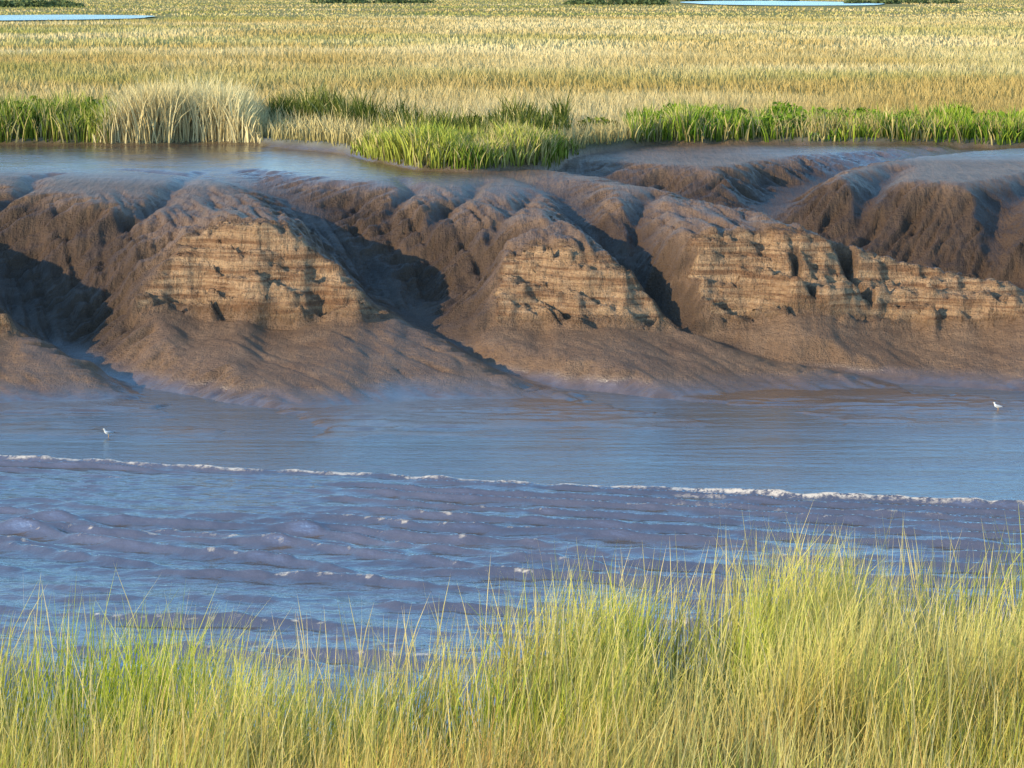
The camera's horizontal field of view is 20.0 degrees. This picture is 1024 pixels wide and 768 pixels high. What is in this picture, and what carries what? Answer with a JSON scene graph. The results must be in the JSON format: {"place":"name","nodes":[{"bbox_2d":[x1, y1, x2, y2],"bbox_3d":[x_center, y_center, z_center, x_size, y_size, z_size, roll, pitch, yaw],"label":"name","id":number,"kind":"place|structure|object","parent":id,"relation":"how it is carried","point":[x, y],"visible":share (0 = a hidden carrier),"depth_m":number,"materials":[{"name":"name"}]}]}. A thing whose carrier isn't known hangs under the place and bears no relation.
{"place":"outdoors","nodes":[
{"label":"outdoors","id":0,"kind":"place"},
{"bbox_2d":[0,15,152,19],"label":"marsh pond","id":1,"kind":"structure","parent":0,"point":[40,17],"depth_m":469.01,"materials":[{"name":"liquid"}]},
{"bbox_2d":[0,134,1023,441],"bbox_3d":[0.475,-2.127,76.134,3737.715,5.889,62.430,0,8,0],"label":"mud bank","id":2,"kind":"structure","parent":0,"point":[338,290],"depth_m":77.17,"materials":[{"name":"brown soil"}]},
{"bbox_2d":[0,95,115,138],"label":"marsh bushes","id":3,"kind":"object","parent":2,"relation":"on","point":[33,98],"visible":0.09,"depth_m":104.72,"materials":[{"name":"green plant"}]},
{"bbox_2d":[0,86,123,142],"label":"green rushes","id":4,"kind":"object","parent":2,"relation":"on","point":[52,111],"visible":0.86,"depth_m":103.45,"materials":[{"name":"green plant"}]},
{"bbox_2d":[92,63,274,143],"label":"reed bed","id":5,"kind":"object","parent":2,"relation":"on","point":[163,106],"visible":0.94,"depth_m":103.14,"materials":[{"name":"beige plant"}]},
{"bbox_2d":[260,75,574,133],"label":"dark sedge","id":6,"kind":"object","parent":2,"relation":"on","point":[338,104],"visible":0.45,"depth_m":101.84,"materials":[{"name":"green plant"}]},
{"bbox_2d":[261,115,621,134],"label":"marsh bushes","id":7,"kind":"object","parent":2,"relation":"on","point":[597,120],"visible":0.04,"depth_m":105.40,"materials":[{"name":"green plant"}]},
{"bbox_2d":[350,116,580,169],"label":"green rushes","id":8,"kind":"object","parent":2,"relation":"on","point":[450,151],"visible":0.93,"depth_m":91.89,"materials":[{"name":"green plant"}]},
{"bbox_2d":[619,91,1023,144],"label":"green rushes","id":9,"kind":"object","parent":2,"relation":"on","point":[650,122],"visible":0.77,"depth_m":103.77,"materials":[{"name":"green plant"}]},
{"bbox_2d":[641,101,1021,136],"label":"marsh bushes","id":10,"kind":"object","parent":2,"relation":"on","point":[770,118],"visible":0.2,"depth_m":105.90,"materials":[{"name":"green plant"}]},
{"bbox_2d":[993,402,1003,409],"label":"seagull","id":11,"kind":"object","parent":2,"relation":"on","point":[997,406],"visible":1,"depth_m":68.69,"materials":[{"name":"white"}]},
{"bbox_2d":[0,384,1023,754],"bbox_3d":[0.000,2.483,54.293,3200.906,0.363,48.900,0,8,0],"label":"river water","id":12,"kind":"structure","parent":0,"point":[266,518],"depth_m":54.39,"materials":[{"name":"blue liquid"}]},
{"bbox_2d":[103,429,114,436],"bbox_3d":[-8.987,1.089,64.756,0.308,0.215,0.086,-3,8,-20],"label":"seagull","id":13,"kind":"object","parent":12,"relation":"on","point":[108,432],"visible":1,"depth_m":64.72,"materials":[{"name":"white"}]},
{"bbox_2d":[0,0,1023,162],"bbox_3d":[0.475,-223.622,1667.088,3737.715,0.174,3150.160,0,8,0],"label":"marsh ground","id":14,"kind":"structure","parent":0,"point":[155,17],"depth_m":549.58,"materials":[{"name":"plant"}]},
{"bbox_2d":[0,0,966,6],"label":"distant bushes","id":15,"kind":"object","parent":14,"relation":"on","point":[32,3],"visible":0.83,"depth_m":792.17,"materials":[{"name":"green plant"}]},
{"bbox_2d":[29,649,1014,767],"bbox_3d":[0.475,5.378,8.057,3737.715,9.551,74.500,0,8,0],"label":"riverbank ground","id":16,"kind":"structure","parent":0,"point":[677,706],"depth_m":26.25,"materials":[{"name":"soil"}]},
{"bbox_2d":[0,506,1023,767],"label":"cordgrass","id":17,"kind":"object","parent":16,"relation":"on","point":[800,714],"visible":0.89,"depth_m":23.06,"materials":[{"name":"green plant"}]},
{"bbox_2d":[0,500,1023,767],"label":"seed stalks","id":18,"kind":"object","parent":16,"relation":"on","point":[528,684],"visible":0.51,"depth_m":23.27,"materials":[{"name":"beige plant"}]},
{"bbox_2d":[681,1,883,4],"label":"marsh pond","id":19,"kind":"structure","parent":0,"point":[771,2],"depth_m":823.95,"materials":[{"name":"liquid"}]}
]}

